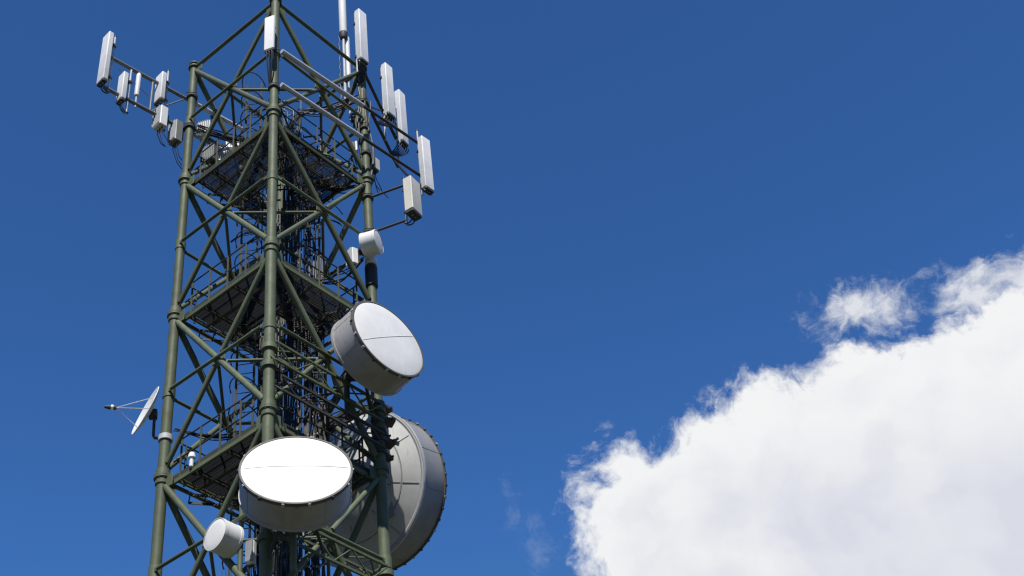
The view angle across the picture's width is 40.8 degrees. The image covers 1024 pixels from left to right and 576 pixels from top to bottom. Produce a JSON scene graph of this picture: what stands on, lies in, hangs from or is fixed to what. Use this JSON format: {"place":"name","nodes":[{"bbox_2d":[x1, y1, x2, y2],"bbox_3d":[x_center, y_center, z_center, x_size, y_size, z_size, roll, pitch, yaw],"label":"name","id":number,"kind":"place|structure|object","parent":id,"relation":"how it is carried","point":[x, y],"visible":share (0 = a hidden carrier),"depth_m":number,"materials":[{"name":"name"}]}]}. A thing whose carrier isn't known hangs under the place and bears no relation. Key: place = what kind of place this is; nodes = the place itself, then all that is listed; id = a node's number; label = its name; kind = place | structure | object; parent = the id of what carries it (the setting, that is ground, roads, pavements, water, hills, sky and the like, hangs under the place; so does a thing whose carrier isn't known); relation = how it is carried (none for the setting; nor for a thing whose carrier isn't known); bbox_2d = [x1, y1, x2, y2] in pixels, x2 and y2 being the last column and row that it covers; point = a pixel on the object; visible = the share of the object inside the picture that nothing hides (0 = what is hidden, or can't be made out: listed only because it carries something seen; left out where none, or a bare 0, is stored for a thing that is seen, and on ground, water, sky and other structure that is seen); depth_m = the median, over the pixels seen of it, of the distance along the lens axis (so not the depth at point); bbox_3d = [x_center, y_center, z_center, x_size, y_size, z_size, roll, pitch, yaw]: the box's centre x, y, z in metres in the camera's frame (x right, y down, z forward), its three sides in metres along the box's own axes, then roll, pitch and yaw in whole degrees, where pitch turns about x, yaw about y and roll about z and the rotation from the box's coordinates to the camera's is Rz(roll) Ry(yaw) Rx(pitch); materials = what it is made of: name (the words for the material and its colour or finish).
{"place":"outdoors","nodes":[
{"label":"outdoors","id":0,"kind":"place"},
{"bbox_2d":[0,0,1023,575],"label":"sky","id":1,"kind":"structure","parent":0,"point":[682,287],"materials":[{"name":"blue"}]},
{"bbox_3d":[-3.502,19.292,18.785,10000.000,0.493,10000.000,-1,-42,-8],"label":"ground","id":2,"kind":"structure","parent":0,"visible":0},
{"bbox_2d":[148,0,396,575],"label":"lattice tower","id":3,"kind":"structure","parent":2,"relation":"on","point":[234,309],"depth_m":34.51,"materials":[{"name":"green metal"}]},
{"bbox_2d":[104,386,172,443],"bbox_3d":[-8.845,3.011,32.785,1.423,1.543,0.976,-19,-42,12],"label":"satellite dish","id":4,"kind":"object","parent":3,"relation":"attached to","point":[149,412],"visible":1,"depth_m":32.72,"materials":[{"name":"white painted metal"},{"name":"dark steel"},{"name":"galvanised steel"}]},
{"bbox_2d":[104,56,197,133],"bbox_3d":[-10.337,-5.499,39.507,2.915,1.463,0.500,22,-49,-29],"label":"antenna mount","id":5,"kind":"object","parent":3,"relation":"attached to","point":[153,81],"visible":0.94,"depth_m":39.52,"materials":[{"name":"metal"}]},
{"bbox_2d":[96,31,116,93],"bbox_3d":[-11.419,-6.393,38.975,0.360,2.561,0.353,-36,-49,29],"label":"panel antenna","id":6,"kind":"object","parent":5,"relation":"attached to","point":[105,65],"visible":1,"depth_m":38.80,"materials":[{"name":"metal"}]},
{"bbox_2d":[116,69,132,113],"bbox_3d":[-10.896,-5.626,38.845,0.300,1.980,0.349,-36,-49,29],"label":"panel antenna","id":7,"kind":"object","parent":5,"relation":"attached to","point":[124,82],"visible":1,"depth_m":38.62,"materials":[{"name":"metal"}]},
{"bbox_2d":[134,73,140,107],"bbox_3d":[-10.658,-5.624,39.187,0.140,1.480,0.140,-1,-42,-8],"label":"tube antenna","id":8,"kind":"object","parent":5,"relation":"attached to","point":[137,85],"visible":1,"depth_m":39.21,"materials":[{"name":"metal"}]},
{"bbox_2d":[153,69,169,131],"bbox_3d":[-10.089,-5.481,39.778,0.360,2.730,0.357,-36,-49,29],"label":"panel antenna","id":9,"kind":"object","parent":5,"relation":"attached to","point":[160,93],"visible":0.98,"depth_m":39.83,"materials":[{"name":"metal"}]},
{"bbox_2d":[152,105,172,146],"bbox_3d":[-9.889,-4.532,39.006,0.360,1.443,0.521,-36,-49,29],"label":"radio unit","id":10,"kind":"object","parent":5,"relation":"attached to","point":[160,119],"visible":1,"depth_m":38.95,"materials":[{"name":"metal"}]},
{"bbox_2d":[167,119,183,168],"bbox_3d":[-9.498,-4.100,39.181,0.340,1.584,0.531,-36,-49,29],"label":"radio unit","id":11,"kind":"object","parent":5,"relation":"attached to","point":[175,132],"visible":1,"depth_m":39.15,"materials":[{"name":"metal"}]},
{"bbox_2d":[188,452,195,467],"bbox_3d":[-7.300,3.905,31.410,0.170,0.400,0.170,-1,-42,-8],"label":"warning lamp","id":12,"kind":"object","parent":3,"relation":"attached to","point":[191,456],"visible":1,"depth_m":31.38,"materials":[{"name":"white plastic"}]},
{"bbox_2d":[173,428,238,440],"bbox_3d":[-6.944,3.804,32.857,2.294,1.407,0.155,10,-44,-20],"label":"feeder run","id":13,"kind":"object","parent":3,"relation":"attached to","point":[223,436],"visible":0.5,"depth_m":32.94,"materials":[{"name":"black rubber"}]},
{"bbox_2d":[202,144,215,184],"bbox_3d":[-8.657,-3.522,39.573,0.428,1.351,0.521,-26,-44,19],"label":"radio unit","id":14,"kind":"object","parent":3,"relation":"attached to","point":[210,151],"visible":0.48,"depth_m":39.61,"materials":[{"name":"metal"}]},
{"bbox_2d":[193,102,242,158],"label":"antenna mount","id":15,"kind":"object","parent":3,"relation":"attached to","point":[212,113],"visible":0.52,"depth_m":40.95,"materials":[{"name":"metal"}]},
{"bbox_2d":[196,120,212,145],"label":"radio unit","id":16,"kind":"object","parent":15,"relation":"attached to","point":[206,123],"visible":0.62,"depth_m":40.17,"materials":[{"name":"metal"}]},
{"bbox_2d":[218,146,230,168],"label":"radio unit","id":17,"kind":"object","parent":15,"relation":"attached to","point":[223,152],"visible":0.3,"depth_m":40.06,"materials":[{"name":"metal"}]},
{"bbox_2d":[203,505,248,571],"bbox_3d":[-5.685,5.380,28.179,1.276,2.750,0.624,-34,-48,27],"label":"drum dish","id":18,"kind":"object","parent":3,"relation":"attached to","point":[223,538],"visible":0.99,"depth_m":28.34,"materials":[{"name":"white plastic"}]},
{"bbox_2d":[195,124,265,161],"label":"feeder run","id":19,"kind":"object","parent":3,"relation":"attached to","point":[223,138],"visible":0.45,"depth_m":40.04,"materials":[{"name":"black rubber"}]},
{"bbox_2d":[226,141,242,157],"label":"radio unit","id":20,"kind":"object","parent":3,"relation":"attached to","point":[230,145],"visible":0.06,"depth_m":40.67,"materials":[{"name":"metal"}]},
{"bbox_2d":[245,540,256,575],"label":"radio unit","id":21,"kind":"object","parent":3,"relation":"attached to","point":[250,555],"visible":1,"depth_m":27.94,"materials":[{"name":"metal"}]},
{"bbox_2d":[230,135,282,575],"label":"cable bundle","id":22,"kind":"object","parent":3,"relation":"attached to","point":[259,384],"visible":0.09,"depth_m":34.68,"materials":[{"name":"black rubber"}]},
{"bbox_2d":[264,15,275,83],"bbox_3d":[-6.627,-6.579,38.002,0.310,2.529,0.353,-18,-42,11],"label":"panel antenna","id":23,"kind":"object","parent":3,"relation":"attached to","point":[269,36],"visible":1,"depth_m":38.01,"materials":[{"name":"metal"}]},
{"bbox_2d":[281,533,289,575],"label":"feeder run","id":24,"kind":"object","parent":3,"relation":"attached to","point":[284,551],"visible":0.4,"depth_m":30.36,"materials":[{"name":"black rubber"}]},
{"bbox_2d":[278,96,294,168],"bbox_3d":[-6.405,-4.493,38.441,0.284,1.335,2.580,-7,-41,0],"label":"feeder run","id":25,"kind":"object","parent":3,"relation":"attached to","point":[286,122],"visible":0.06,"depth_m":38.51,"materials":[{"name":"black rubber"}]},
{"bbox_2d":[247,107,333,575],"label":"cable bundle","id":26,"kind":"object","parent":3,"relation":"attached to","point":[289,418],"visible":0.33,"depth_m":34.95,"materials":[{"name":"black rubber"}]},
{"bbox_2d":[237,436,353,573],"bbox_3d":[-4.368,4.397,27.995,2.304,2.700,2.636,-1,-42,-8],"label":"drum dish","id":27,"kind":"object","parent":3,"relation":"attached to","point":[292,485],"visible":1,"depth_m":27.12,"materials":[{"name":"white plastic"}]},
{"bbox_2d":[259,140,344,575],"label":"cable bundle","id":28,"kind":"object","parent":3,"relation":"attached to","point":[315,566],"visible":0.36,"depth_m":34.96,"materials":[{"name":"black rubber"}]},
{"bbox_2d":[268,49,363,138],"bbox_3d":[-5.410,-5.456,38.567,3.314,1.566,0.541,25,-51,-31],"label":"antenna mount","id":29,"kind":"object","parent":3,"relation":"attached to","point":[301,64],"visible":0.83,"depth_m":38.48,"materials":[{"name":"metal"}]},
{"bbox_2d":[345,37,350,120],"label":"antenna pole","id":30,"kind":"object","parent":29,"relation":"attached to","point":[347,53],"visible":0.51,"depth_m":43.13,"materials":[{"name":"metal"}]},
{"bbox_2d":[289,95,359,142],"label":"feeder run","id":31,"kind":"object","parent":3,"relation":"attached to","point":[311,111],"visible":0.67,"depth_m":40.64,"materials":[{"name":"black rubber"}]},
{"bbox_2d":[308,370,350,437],"bbox_3d":[-4.376,2.843,33.116,0.384,1.754,1.882,21,-49,-29],"label":"feeder run","id":32,"kind":"object","parent":3,"relation":"attached to","point":[328,394],"visible":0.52,"depth_m":33.33,"materials":[{"name":"black rubber"}]},
{"bbox_2d":[308,179,363,207],"bbox_3d":[-4.951,-2.712,38.653,1.723,1.444,0.255,-17,-42,10],"label":"feeder run","id":33,"kind":"object","parent":3,"relation":"attached to","point":[344,188],"visible":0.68,"depth_m":38.60,"materials":[{"name":"black rubber"}]},
{"bbox_2d":[315,257,363,284],"bbox_3d":[-4.566,0.066,36.095,1.609,1.947,0.298,-19,-43,13],"label":"feeder run","id":34,"kind":"object","parent":3,"relation":"attached to","point":[335,274],"visible":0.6,"depth_m":36.44,"materials":[{"name":"black rubber"}]},
{"bbox_2d":[338,0,347,109],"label":"omni antenna","id":35,"kind":"object","parent":3,"relation":"attached to","point":[343,35],"visible":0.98,"depth_m":44.02,"materials":[{"name":"white plastic"}]},
{"bbox_2d":[338,36,341,98],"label":"feed cable","id":36,"kind":"object","parent":35,"relation":"hanging from","point":[339,65],"visible":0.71,"depth_m":42.82,"materials":[{"name":"black rubber"}]},
{"bbox_2d":[346,247,359,286],"bbox_3d":[-4.030,-0.514,36.153,0.607,1.152,0.280,22,-49,-29],"label":"radio unit","id":37,"kind":"object","parent":3,"relation":"attached to","point":[354,255],"visible":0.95,"depth_m":36.18,"materials":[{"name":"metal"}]},
{"bbox_2d":[350,141,357,168],"bbox_3d":[-4.458,-3.682,39.788,0.276,1.190,0.678,-26,-44,20],"label":"radio unit","id":38,"kind":"object","parent":3,"relation":"attached to","point":[355,143],"visible":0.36,"depth_m":39.77,"materials":[{"name":"metal"}]},
{"bbox_2d":[351,109,360,144],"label":"radio unit","id":39,"kind":"object","parent":3,"relation":"attached to","point":[353,116],"visible":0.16,"depth_m":40.90,"materials":[{"name":"metal"}]},
{"bbox_2d":[353,8,368,83],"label":"panel antenna","id":40,"kind":"object","parent":3,"relation":"attached to","point":[361,42],"visible":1,"depth_m":42.08,"materials":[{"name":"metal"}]},
{"bbox_2d":[355,80,374,187],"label":"cable bundle","id":41,"kind":"object","parent":3,"relation":"attached to","point":[357,122],"visible":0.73,"depth_m":40.14,"materials":[{"name":"black rubber"}]},
{"bbox_2d":[358,229,383,257],"bbox_3d":[-3.806,-1.106,36.550,0.663,0.690,0.806,-16,-42,9],"label":"drum dish","id":42,"kind":"object","parent":3,"relation":"attached to","point":[370,244],"visible":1,"depth_m":36.24,"materials":[{"name":"white plastic"}]},
{"bbox_2d":[365,257,377,288],"bbox_3d":[-3.731,-0.378,36.528,0.340,0.960,0.340,-1,-42,-8],"label":"cable wrap","id":43,"kind":"object","parent":3,"relation":"attached to","point":[371,274],"visible":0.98,"depth_m":36.38,"materials":[{"name":"black plastic"}]},
{"bbox_2d":[303,405,447,574],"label":"drum dish","id":44,"kind":"object","parent":3,"relation":"attached to","point":[417,485],"visible":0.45,"depth_m":34.09,"materials":[{"name":"grey metal"}]},
{"bbox_2d":[331,300,423,426],"bbox_3d":[-3.455,1.751,32.682,1.856,2.637,2.258,-35,-48,28],"label":"drum dish","id":45,"kind":"object","parent":3,"relation":"attached to","point":[377,348],"visible":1,"depth_m":32.02,"materials":[{"name":"white fabric"}]},
{"bbox_2d":[356,70,398,167],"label":"antenna mount","id":46,"kind":"object","parent":3,"relation":"attached to","point":[374,117],"visible":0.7,"depth_m":42.16,"materials":[{"name":"metal"}]},
{"bbox_2d":[378,62,396,140],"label":"panel antenna","id":47,"kind":"object","parent":46,"relation":"on","point":[387,88],"visible":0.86,"depth_m":43.21,"materials":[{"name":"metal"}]},
{"bbox_2d":[390,89,408,158],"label":"panel antenna","id":48,"kind":"object","parent":46,"relation":"on","point":[400,119],"visible":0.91,"depth_m":43.82,"materials":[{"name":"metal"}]},
{"bbox_2d":[370,157,387,197],"bbox_3d":[-3.820,-3.137,39.492,0.312,1.223,0.658,-32,-47,25],"label":"radio unit","id":49,"kind":"object","parent":3,"relation":"attached to","point":[376,169],"visible":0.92,"depth_m":39.43,"materials":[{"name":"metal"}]},
{"bbox_2d":[362,184,405,232],"bbox_3d":[-3.511,-2.085,37.926,1.307,1.460,0.472,-12,-41,4],"label":"antenna mount","id":50,"kind":"object","parent":3,"relation":"attached to","point":[364,195],"visible":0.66,"depth_m":38.19,"materials":[{"name":"metal"}]},
{"bbox_2d":[402,175,421,225],"bbox_3d":[-2.790,-2.446,37.703,0.444,1.884,0.460,-27,-45,20],"label":"box antenna","id":51,"kind":"object","parent":50,"relation":"attached to","point":[412,198],"visible":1,"depth_m":37.42,"materials":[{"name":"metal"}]},
{"bbox_2d":[359,105,419,176],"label":"antenna mount","id":52,"kind":"object","parent":3,"relation":"attached to","point":[381,149],"visible":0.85,"depth_m":40.13,"materials":[{"name":"metal"}]},
{"bbox_2d":[392,129,433,195],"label":"panel antenna","id":53,"kind":"object","parent":52,"relation":"attached to","point":[423,151],"visible":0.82,"depth_m":40.25,"materials":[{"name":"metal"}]}
]}

